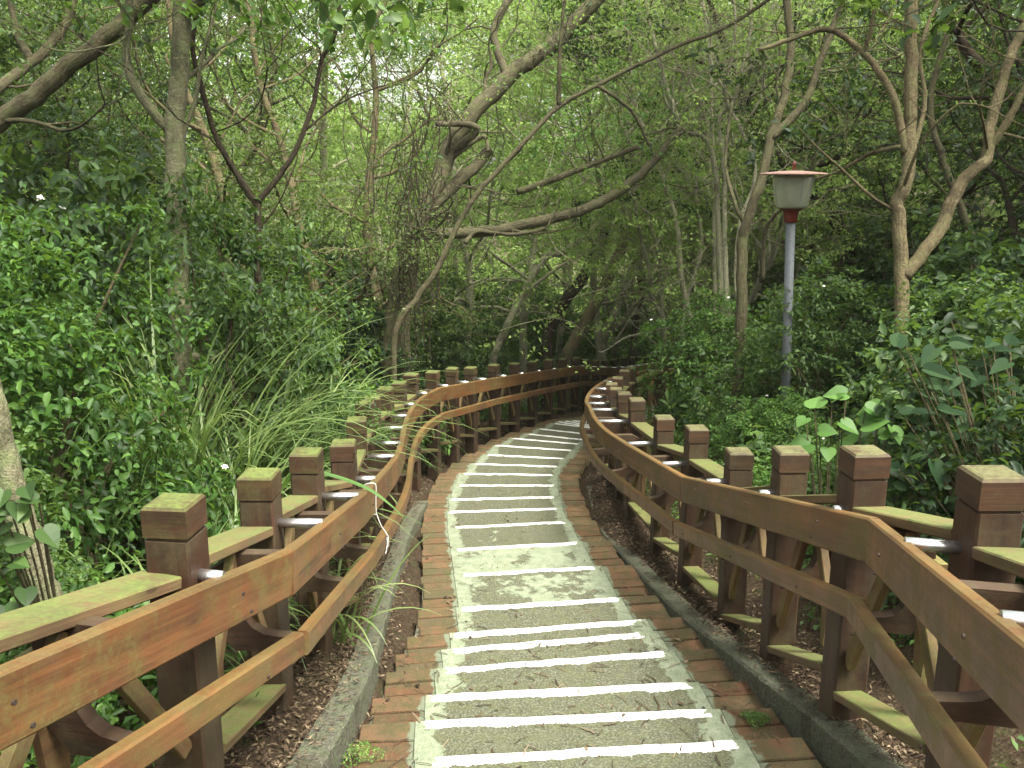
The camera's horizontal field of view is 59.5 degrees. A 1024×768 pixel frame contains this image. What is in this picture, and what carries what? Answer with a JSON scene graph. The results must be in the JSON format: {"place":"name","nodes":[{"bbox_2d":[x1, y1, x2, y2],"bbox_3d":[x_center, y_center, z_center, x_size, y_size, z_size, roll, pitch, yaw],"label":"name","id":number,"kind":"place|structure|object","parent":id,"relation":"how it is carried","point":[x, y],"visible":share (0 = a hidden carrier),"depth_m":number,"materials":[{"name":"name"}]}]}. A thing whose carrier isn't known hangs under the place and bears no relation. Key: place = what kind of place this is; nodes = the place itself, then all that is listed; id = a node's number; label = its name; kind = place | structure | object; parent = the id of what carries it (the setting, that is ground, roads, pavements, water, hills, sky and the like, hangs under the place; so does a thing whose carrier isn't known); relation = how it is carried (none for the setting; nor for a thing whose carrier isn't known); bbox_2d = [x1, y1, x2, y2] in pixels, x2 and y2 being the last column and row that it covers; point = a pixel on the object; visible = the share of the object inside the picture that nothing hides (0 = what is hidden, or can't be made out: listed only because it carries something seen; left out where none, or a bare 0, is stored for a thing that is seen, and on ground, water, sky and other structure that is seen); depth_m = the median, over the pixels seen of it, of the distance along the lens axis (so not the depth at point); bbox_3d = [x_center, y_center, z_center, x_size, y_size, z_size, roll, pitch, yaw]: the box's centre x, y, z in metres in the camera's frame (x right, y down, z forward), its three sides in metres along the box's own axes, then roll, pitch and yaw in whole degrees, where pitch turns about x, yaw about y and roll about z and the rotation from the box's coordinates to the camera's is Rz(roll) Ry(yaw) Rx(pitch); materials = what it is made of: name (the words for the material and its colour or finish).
{"place":"outdoors","nodes":[
{"label":"outdoors","id":0,"kind":"place"},
{"bbox_2d":[10,0,1013,201],"label":"sky","id":1,"kind":"structure","parent":0,"point":[391,76],"materials":[{"name":"white"}]},
{"bbox_2d":[6,167,1023,767],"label":"ground","id":2,"kind":"structure","parent":0,"point":[1006,753],"depth_m":5.27,"materials":[{"name":"soil"}]},
{"bbox_2d":[0,481,59,646],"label":"broad leaf plant","id":3,"kind":"object","parent":2,"relation":"on","point":[17,542],"visible":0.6,"depth_m":3.01,"materials":[{"name":"green plant"}]},
{"bbox_2d":[0,378,74,758],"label":"forest tree","id":4,"kind":"object","parent":2,"relation":"on","point":[12,476],"visible":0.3,"depth_m":3.36,"materials":[{"name":"brown plant"}]},
{"bbox_2d":[0,394,132,659],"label":"leafy shrub","id":5,"kind":"object","parent":2,"relation":"on","point":[5,560],"visible":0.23,"depth_m":4.17,"materials":[{"name":"green plant"}]},
{"bbox_2d":[0,171,146,580],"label":"flowering shrub","id":6,"kind":"object","parent":2,"relation":"on","point":[81,241],"visible":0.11,"depth_m":6.14,"materials":[{"name":"green plant"}]},
{"bbox_2d":[0,554,158,767],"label":"shrub","id":7,"kind":"object","parent":2,"relation":"on","point":[104,712],"visible":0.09,"depth_m":3.50,"materials":[{"name":"green plant"}]},
{"bbox_2d":[0,0,170,133],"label":"forest tree","id":8,"kind":"object","parent":2,"relation":"on","point":[36,94],"visible":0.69,"depth_m":7.18,"materials":[{"name":"brown plant"}]},
{"bbox_2d":[1,0,200,274],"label":"forest tree","id":9,"kind":"object","parent":2,"relation":"on","point":[22,129],"visible":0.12,"depth_m":11.36,"materials":[{"name":"green plant"}]},
{"bbox_2d":[0,190,240,648],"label":"flowering shrub","id":10,"kind":"object","parent":2,"relation":"on","point":[82,371],"visible":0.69,"depth_m":4.93,"materials":[{"name":"green plant"}]},
{"bbox_2d":[0,0,255,369],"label":"forest tree","id":11,"kind":"object","parent":2,"relation":"on","point":[45,109],"visible":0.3,"depth_m":10.55,"materials":[{"name":"green plant"}]},
{"bbox_2d":[0,108,268,438],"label":"dark shrub","id":12,"kind":"object","parent":2,"relation":"on","point":[89,153],"visible":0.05,"depth_m":11.63,"materials":[{"name":"green plant"}]},
{"bbox_2d":[0,119,291,537],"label":"dark shrub","id":13,"kind":"object","parent":2,"relation":"on","point":[125,189],"visible":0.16,"depth_m":7.92,"materials":[{"name":"green plant"}]},
{"bbox_2d":[0,0,309,433],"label":"forest tree","id":14,"kind":"object","parent":2,"relation":"on","point":[173,127],"visible":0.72,"depth_m":6.54,"materials":[{"name":"brown plant"}]},
{"bbox_2d":[198,0,340,54],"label":"hanging branch","id":15,"kind":"object","parent":14,"relation":"attached to","point":[293,8],"visible":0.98,"depth_m":5.98,"materials":[{"name":"green plant"}]},
{"bbox_2d":[307,0,468,55],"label":"hanging branch","id":16,"kind":"object","parent":14,"relation":"attached to","point":[337,20],"visible":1,"depth_m":4.94,"materials":[{"name":"green plant"}]},
{"bbox_2d":[6,0,396,280],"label":"forest tree","id":17,"kind":"object","parent":2,"relation":"on","point":[270,91],"visible":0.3,"depth_m":15.87,"materials":[{"name":"green plant"}]},
{"bbox_2d":[0,0,435,412],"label":"forest tree","id":18,"kind":"object","parent":2,"relation":"on","point":[208,150],"visible":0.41,"depth_m":10.61,"materials":[{"name":"green plant"}]},
{"bbox_2d":[4,264,457,582],"bbox_3d":[-2.254,0.143,6.090,3.877,2.008,3.562,0,13,0],"label":"grass tussock","id":19,"kind":"object","parent":2,"relation":"on","point":[210,428],"depth_m":6.25,"materials":[{"name":"plant"}]},
{"bbox_2d":[44,378,432,599],"bbox_3d":[-1.774,0.637,5.847,2.658,1.343,2.666,0,13,0],"label":"grass tussock","id":20,"kind":"object","parent":2,"relation":"on","point":[253,462],"depth_m":5.92,"materials":[{"name":"plant"}]},
{"bbox_2d":[86,161,395,568],"bbox_3d":[-2.357,-0.048,7.214,2.520,3.379,2.636,7,15,26],"label":"leafy shrub","id":21,"kind":"object","parent":2,"relation":"on","point":[208,222],"visible":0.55,"depth_m":6.79,"materials":[{"name":"green plant"}]},
{"bbox_2d":[5,0,488,396],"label":"forest tree","id":22,"kind":"object","parent":2,"relation":"on","point":[295,204],"visible":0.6,"depth_m":12.49,"materials":[{"name":"green plant"}]},
{"bbox_2d":[339,70,458,370],"bbox_3d":[-1.521,-2.200,12.270,1.612,4.064,1.963,0,13,0],"label":"vine tangle","id":23,"kind":"object","parent":22,"relation":"hanging from","point":[411,217],"visible":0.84,"depth_m":12.10,"materials":[{"name":"green plant"}]},
{"bbox_2d":[20,0,481,267],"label":"forest tree","id":24,"kind":"object","parent":2,"relation":"on","point":[224,105],"visible":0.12,"depth_m":28.26,"materials":[{"name":"green plant"}]},
{"bbox_2d":[43,0,476,450],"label":"forest tree","id":25,"kind":"object","parent":2,"relation":"on","point":[246,189],"visible":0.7,"depth_m":6.97,"materials":[{"name":"green plant"}]},
{"bbox_2d":[59,328,488,531],"bbox_3d":[-1.868,0.332,6.949,3.390,1.660,2.962,0,13,0],"label":"grass tussock","id":26,"kind":"object","parent":2,"relation":"on","point":[286,470],"depth_m":6.88,"materials":[{"name":"plant"}]},
{"bbox_2d":[197,246,382,458],"bbox_3d":[-2.503,0.037,9.133,2.521,2.831,2.410,2,13,8],"label":"leafy shrub","id":27,"kind":"object","parent":2,"relation":"on","point":[307,294],"visible":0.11,"depth_m":9.14,"materials":[{"name":"green plant"}]},
{"bbox_2d":[0,355,668,767],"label":"wooden fence","id":28,"kind":"object","parent":2,"relation":"on","point":[84,651],"visible":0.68,"depth_m":2.92,"materials":[{"name":"brown wood"}]},
{"bbox_2d":[226,230,443,387],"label":"dark shrub","id":29,"kind":"object","parent":2,"relation":"on","point":[344,261],"visible":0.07,"depth_m":16.19,"materials":[{"name":"green plant"}]},
{"bbox_2d":[160,0,532,291],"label":"forest tree","id":30,"kind":"object","parent":2,"relation":"on","point":[368,116],"visible":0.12,"depth_m":35.71,"materials":[{"name":"green plant"}]},
{"bbox_2d":[90,0,603,279],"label":"forest tree","id":31,"kind":"object","parent":2,"relation":"on","point":[323,151],"visible":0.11,"depth_m":20.16,"materials":[{"name":"green plant"}]},
{"bbox_2d":[265,264,433,440],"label":"dark shrub","id":32,"kind":"object","parent":2,"relation":"on","point":[380,323],"visible":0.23,"depth_m":12.74,"materials":[{"name":"green plant"}]},
{"bbox_2d":[286,501,427,767],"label":"kerb","id":33,"kind":"structure","parent":2,"relation":"on","point":[330,750],"depth_m":4.21,"materials":[{"name":"concrete"}]},
{"bbox_2d":[291,530,439,661],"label":"grass tussock","id":34,"kind":"object","parent":2,"relation":"on","point":[352,616],"depth_m":4.97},
{"bbox_2d":[146,0,605,380],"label":"forest tree","id":35,"kind":"object","parent":2,"relation":"on","point":[372,137],"visible":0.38,"depth_m":15.15,"materials":[{"name":"green plant"}]},
{"bbox_2d":[200,0,597,274],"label":"forest tree","id":36,"kind":"object","parent":2,"relation":"on","point":[329,151],"visible":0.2,"depth_m":20.75,"materials":[{"name":"green plant"}]},
{"bbox_2d":[189,0,624,316],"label":"forest tree","id":37,"kind":"object","parent":2,"relation":"on","point":[506,279],"visible":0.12,"depth_m":23.89,"materials":[{"name":"green plant"}]},
{"bbox_2d":[342,279,508,422],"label":"leafy shrub","id":38,"kind":"object","parent":2,"relation":"on","point":[462,363],"visible":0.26,"depth_m":15.32,"materials":[{"name":"green plant"}]},
{"bbox_2d":[209,0,730,365],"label":"forest tree","id":39,"kind":"object","parent":2,"relation":"on","point":[469,261],"visible":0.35,"depth_m":15.66,"materials":[{"name":"green plant"}]},
{"bbox_2d":[397,0,605,380],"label":"forest tree","id":40,"kind":"object","parent":2,"relation":"on","point":[461,137],"visible":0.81,"depth_m":12.92,"materials":[{"name":"brown plant"}]},
{"bbox_2d":[20,257,992,546],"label":"undergrowth","id":41,"kind":"object","parent":2,"relation":"on","point":[760,443],"visible":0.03,"depth_m":9.94,"materials":[{"name":"green plant"}]},
{"bbox_2d":[0,0,1023,302],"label":"woods","id":42,"kind":"object","parent":2,"relation":"on","point":[498,252],"visible":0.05,"depth_m":46.37,"materials":[{"name":"green plant"}]},
{"bbox_2d":[0,379,1023,767],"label":"ground cover","id":43,"kind":"object","parent":2,"relation":"on","point":[238,655],"visible":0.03,"depth_m":5.02,"materials":[{"name":"green plant"}]},
{"bbox_2d":[21,161,1006,394],"bbox_3d":[2.001,-5.865,34.561,64.545,10.838,22.561,0,13,0],"label":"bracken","id":44,"kind":"object","parent":2,"relation":"on","point":[562,288],"visible":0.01,"depth_m":37.13,"materials":[{"name":"green plant"}]},
{"bbox_2d":[489,283,619,400],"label":"flowering shrub","id":45,"kind":"object","parent":2,"relation":"on","point":[531,333],"visible":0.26,"depth_m":23.94,"materials":[{"name":"green plant"}]},
{"bbox_2d":[289,0,830,411],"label":"forest tree","id":46,"kind":"object","parent":2,"relation":"on","point":[523,316],"visible":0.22,"depth_m":17.73,"materials":[{"name":"green plant"}]},
{"bbox_2d":[381,0,769,385],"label":"forest tree","id":47,"kind":"object","parent":2,"relation":"on","point":[468,234],"visible":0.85,"depth_m":12.53,"materials":[{"name":"green plant"}]},
{"bbox_2d":[489,136,666,363],"bbox_3d":[1.475,-2.171,18.338,3.943,5.678,1.672,0,13,0],"label":"forest tree","id":48,"kind":"object","parent":2,"relation":"on","point":[535,270],"visible":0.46,"depth_m":17.95,"materials":[{"name":"brown plant"}]},
{"bbox_2d":[539,209,616,407],"bbox_3d":[1.326,-2.092,20.867,1.983,5.454,1.371,-9,16,-34],"label":"forest tree","id":49,"kind":"object","parent":2,"relation":"on","point":[548,335],"visible":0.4,"depth_m":20.39,"materials":[{"name":"brown plant"}]},
{"bbox_2d":[338,0,819,365],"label":"forest tree","id":50,"kind":"object","parent":2,"relation":"on","point":[599,345],"visible":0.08,"depth_m":18.82,"materials":[{"name":"green plant"}]},
{"bbox_2d":[397,0,762,400],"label":"forest tree","id":51,"kind":"object","parent":2,"relation":"on","point":[650,226],"visible":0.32,"depth_m":15.97,"materials":[{"name":"brown plant"}]},
{"bbox_2d":[391,0,769,382],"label":"forest tree","id":52,"kind":"object","parent":2,"relation":"on","point":[470,203],"visible":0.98,"depth_m":10.98,"materials":[{"name":"brown plant"}]},
{"bbox_2d":[388,3,774,367],"bbox_3d":[1.571,-4.604,23.185,11.052,10.621,8.684,-7,15,-29],"label":"forest tree","id":53,"kind":"object","parent":2,"relation":"on","point":[566,285],"visible":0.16,"depth_m":21.64,"materials":[{"name":"green plant"}]},
{"bbox_2d":[446,0,780,401],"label":"forest tree","id":54,"kind":"object","parent":2,"relation":"on","point":[680,258],"visible":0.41,"depth_m":13.97,"materials":[{"name":"green plant"}]},
{"bbox_2d":[564,271,677,395],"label":"flowering shrub","id":55,"kind":"object","parent":2,"relation":"on","point":[645,342],"visible":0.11,"depth_m":26.29,"materials":[{"name":"green plant"}]},
{"bbox_2d":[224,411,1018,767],"bbox_3d":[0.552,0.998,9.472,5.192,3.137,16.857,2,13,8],"label":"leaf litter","id":56,"kind":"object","parent":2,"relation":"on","point":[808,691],"visible":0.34,"depth_m":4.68,"materials":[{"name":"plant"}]},
{"bbox_2d":[388,0,882,372],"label":"forest tree","id":57,"kind":"object","parent":2,"relation":"on","point":[649,278],"visible":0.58,"depth_m":13.96,"materials":[{"name":"green plant"}]},
{"bbox_2d":[409,8,876,359],"bbox_3d":[2.888,-3.526,19.502,9.312,10.070,7.724,-8,15,-30],"label":"forest tree","id":58,"kind":"object","parent":2,"relation":"on","point":[543,309],"visible":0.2,"depth_m":18.98,"materials":[{"name":"green plant"}]},
{"bbox_2d":[473,0,817,358],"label":"forest tree","id":59,"kind":"object","parent":2,"relation":"on","point":[614,351],"visible":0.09,"depth_m":20.95,"materials":[{"name":"green plant"}]},
{"bbox_2d":[533,0,801,408],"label":"forest tree","id":60,"kind":"object","parent":2,"relation":"on","point":[574,340],"visible":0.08,"depth_m":19.29,"materials":[{"name":"brown plant"}]},
{"bbox_2d":[506,0,881,404],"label":"forest tree","id":61,"kind":"object","parent":2,"relation":"on","point":[717,196],"visible":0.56,"depth_m":12.97,"materials":[{"name":"green plant"}]},
{"bbox_2d":[408,0,980,361],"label":"forest tree","id":62,"kind":"object","parent":2,"relation":"on","point":[669,213],"visible":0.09,"depth_m":16.89,"materials":[{"name":"green plant"}]},
{"bbox_2d":[508,0,892,367],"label":"forest tree","id":63,"kind":"object","parent":2,"relation":"on","point":[667,308],"visible":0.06,"depth_m":21.91,"materials":[{"name":"green plant"}]},
{"bbox_2d":[436,0,967,341],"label":"forest tree","id":64,"kind":"object","parent":2,"relation":"on","point":[555,315],"visible":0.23,"depth_m":14.70,"materials":[{"name":"green plant"}]},
{"bbox_2d":[629,285,780,446],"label":"flowering shrub","id":65,"kind":"object","parent":2,"relation":"on","point":[697,361],"visible":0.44,"depth_m":11.42,"materials":[{"name":"green plant"}]},
{"bbox_2d":[581,0,830,412],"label":"forest tree","id":66,"kind":"object","parent":2,"relation":"on","point":[713,262],"visible":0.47,"depth_m":13.49,"materials":[{"name":"green plant"}]},
{"bbox_2d":[526,0,890,372],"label":"forest tree","id":67,"kind":"object","parent":2,"relation":"on","point":[735,118],"visible":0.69,"depth_m":11.98,"materials":[{"name":"green plant"}]},
{"bbox_2d":[503,2,925,355],"bbox_3d":[4.684,-3.863,18.472,7.081,9.231,8.536,12,18,42],"label":"forest tree","id":68,"kind":"object","parent":2,"relation":"on","point":[750,254],"visible":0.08,"depth_m":17.33,"materials":[{"name":"green plant"}]},
{"bbox_2d":[549,0,896,345],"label":"forest tree","id":69,"kind":"object","parent":2,"relation":"on","point":[694,257],"visible":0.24,"depth_m":15.78,"materials":[{"name":"green plant"}]},
{"bbox_2d":[561,0,887,383],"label":"forest tree","id":70,"kind":"object","parent":2,"relation":"on","point":[696,98],"visible":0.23,"depth_m":14.47,"materials":[{"name":"green plant"}]},
{"bbox_2d":[586,486,907,767],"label":"kerb","id":71,"kind":"structure","parent":2,"relation":"on","point":[829,744],"depth_m":4.14,"materials":[{"name":"concrete"}]},
{"bbox_2d":[523,0,977,394],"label":"forest tree","id":72,"kind":"object","parent":2,"relation":"on","point":[682,216],"visible":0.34,"depth_m":14.33,"materials":[{"name":"green plant"}]},
{"bbox_2d":[601,0,923,421],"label":"forest tree","id":73,"kind":"object","parent":2,"relation":"on","point":[724,232],"visible":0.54,"depth_m":12.47,"materials":[{"name":"green plant"}]},
{"bbox_2d":[523,0,1011,382],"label":"forest tree","id":74,"kind":"object","parent":2,"relation":"on","point":[805,160],"visible":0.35,"depth_m":13.92,"materials":[{"name":"green plant"}]},
{"bbox_2d":[515,0,1023,392],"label":"forest tree","id":75,"kind":"object","parent":2,"relation":"on","point":[758,284],"visible":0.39,"depth_m":12.92,"materials":[{"name":"green plant"}]},
{"bbox_2d":[519,0,1023,316],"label":"forest tree","id":76,"kind":"object","parent":2,"relation":"on","point":[930,203],"visible":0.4,"depth_m":13.59,"materials":[{"name":"green plant"}]},
{"bbox_2d":[708,386,838,481],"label":"flowering shrub","id":77,"kind":"object","parent":2,"relation":"on","point":[746,419],"visible":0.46,"depth_m":8.38,"materials":[{"name":"green plant"}]},
{"bbox_2d":[601,3,978,378],"bbox_3d":[5.668,-3.955,17.634,6.437,8.391,7.760,6,14,25],"label":"forest tree","id":78,"kind":"object","parent":2,"relation":"on","point":[669,233],"visible":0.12,"depth_m":16.10,"materials":[{"name":"green plant"}]},
{"bbox_2d":[605,0,980,332],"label":"forest tree","id":79,"kind":"object","parent":2,"relation":"on","point":[828,199],"visible":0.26,"depth_m":14.82,"materials":[{"name":"green plant"}]},
{"bbox_2d":[760,161,827,429],"bbox_3d":[2.671,-0.493,8.846,0.624,3.315,0.624,0,13,0],"label":"street lamp","id":80,"kind":"object","parent":2,"relation":"on","point":[792,189],"visible":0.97,"depth_m":8.52,"materials":[{"name":"metal"}]},
{"bbox_2d":[578,355,1023,767],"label":"wooden fence","id":81,"kind":"object","parent":2,"relation":"on","point":[958,691],"visible":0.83,"depth_m":3.52,"materials":[{"name":"brown wood"}]},
{"bbox_2d":[655,0,951,445],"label":"forest tree","id":82,"kind":"object","parent":2,"relation":"on","point":[775,131],"visible":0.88,"depth_m":9.96,"materials":[{"name":"brown plant"}]},
{"bbox_2d":[694,255,913,479],"bbox_3d":[3.306,-0.168,9.358,2.520,2.283,2.636,7,15,29],"label":"leafy shrub","id":83,"kind":"object","parent":2,"relation":"on","point":[839,290],"visible":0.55,"depth_m":9.13,"materials":[{"name":"green plant"}]},
{"bbox_2d":[620,0,1016,333],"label":"forest tree","id":84,"kind":"object","parent":2,"relation":"on","point":[766,118],"visible":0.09,"depth_m":15.38,"materials":[{"name":"green plant"}]},
{"bbox_2d":[638,0,1023,398],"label":"forest tree","id":85,"kind":"object","parent":2,"relation":"on","point":[905,268],"visible":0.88,"depth_m":7.36,"materials":[{"name":"brown plant"}]},
{"bbox_2d":[790,385,903,629],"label":"broad leaf plant","id":86,"kind":"object","parent":2,"relation":"on","point":[868,420],"visible":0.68,"depth_m":4.91,"materials":[{"name":"green plant"}]},
{"bbox_2d":[680,0,1023,272],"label":"forest tree","id":87,"kind":"object","parent":2,"relation":"on","point":[957,164],"visible":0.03,"depth_m":16.93,"materials":[{"name":"green plant"}]},
{"bbox_2d":[727,0,1023,267],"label":"forest tree","id":88,"kind":"object","parent":2,"relation":"on","point":[965,42],"visible":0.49,"depth_m":10.96,"materials":[{"name":"green plant"}]},
{"bbox_2d":[764,0,1023,182],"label":"forest tree","id":89,"kind":"object","parent":2,"relation":"on","point":[930,43],"visible":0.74,"depth_m":7.05,"materials":[{"name":"green plant"}]},
{"bbox_2d":[797,34,991,360],"bbox_3d":[3.981,-1.397,9.211,1.997,4.309,2.278,0,13,0],"label":"forest tree","id":90,"kind":"object","parent":2,"relation":"on","point":[960,205],"visible":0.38,"depth_m":9.00,"materials":[{"name":"brown plant"}]},
{"bbox_2d":[790,198,1009,389],"bbox_3d":[5.762,-1.218,13.484,3.798,3.133,3.971,-5,14,-19],"label":"dark shrub","id":91,"kind":"object","parent":2,"relation":"on","point":[878,272],"visible":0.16,"depth_m":13.26,"materials":[{"name":"green plant"}]},
{"bbox_2d":[793,0,1023,352],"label":"forest tree","id":92,"kind":"object","parent":2,"relation":"on","point":[1012,222],"visible":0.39,"depth_m":12.32,"materials":[{"name":"green plant"}]},
{"bbox_2d":[810,265,1023,517],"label":"leafy shrub","id":93,"kind":"object","parent":2,"relation":"on","point":[949,296],"visible":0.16,"depth_m":6.08,"materials":[{"name":"green plant"}]},
{"bbox_2d":[815,0,1023,276],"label":"forest tree","id":94,"kind":"object","parent":2,"relation":"on","point":[1021,168],"visible":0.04,"depth_m":16.78,"materials":[{"name":"green plant"}]},
{"bbox_2d":[820,205,1023,480],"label":"dark shrub","id":95,"kind":"object","parent":2,"relation":"on","point":[956,243],"visible":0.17,"depth_m":8.29,"materials":[{"name":"green plant"}]},
{"bbox_2d":[843,285,1023,558],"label":"dark shrub","id":96,"kind":"object","parent":2,"relation":"on","point":[896,480],"visible":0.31,"depth_m":4.96,"materials":[{"name":"green plant"}]},
{"bbox_2d":[859,2,1023,220],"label":"forest tree","id":97,"kind":"object","parent":2,"relation":"on","point":[938,114],"visible":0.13,"depth_m":14.05,"materials":[{"name":"green plant"}]},
{"bbox_2d":[880,384,1023,646],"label":"dark shrub","id":98,"kind":"object","parent":2,"relation":"on","point":[996,412],"visible":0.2,"depth_m":4.20,"materials":[{"name":"green plant"}]},
{"bbox_2d":[889,332,1023,584],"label":"broad leaf plant","id":99,"kind":"object","parent":2,"relation":"on","point":[899,341],"visible":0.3,"depth_m":4.47,"materials":[{"name":"green plant"}]},
{"bbox_2d":[352,398,821,767],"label":"path","id":100,"kind":"structure","parent":0,"point":[555,743],"depth_m":5.04,"materials":[{"name":"concrete"}]},
{"bbox_2d":[368,410,797,767],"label":"fallen needles","id":101,"kind":"object","parent":100,"relation":"on","point":[681,703],"visible":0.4,"depth_m":4.76,"materials":[{"name":"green plant"}]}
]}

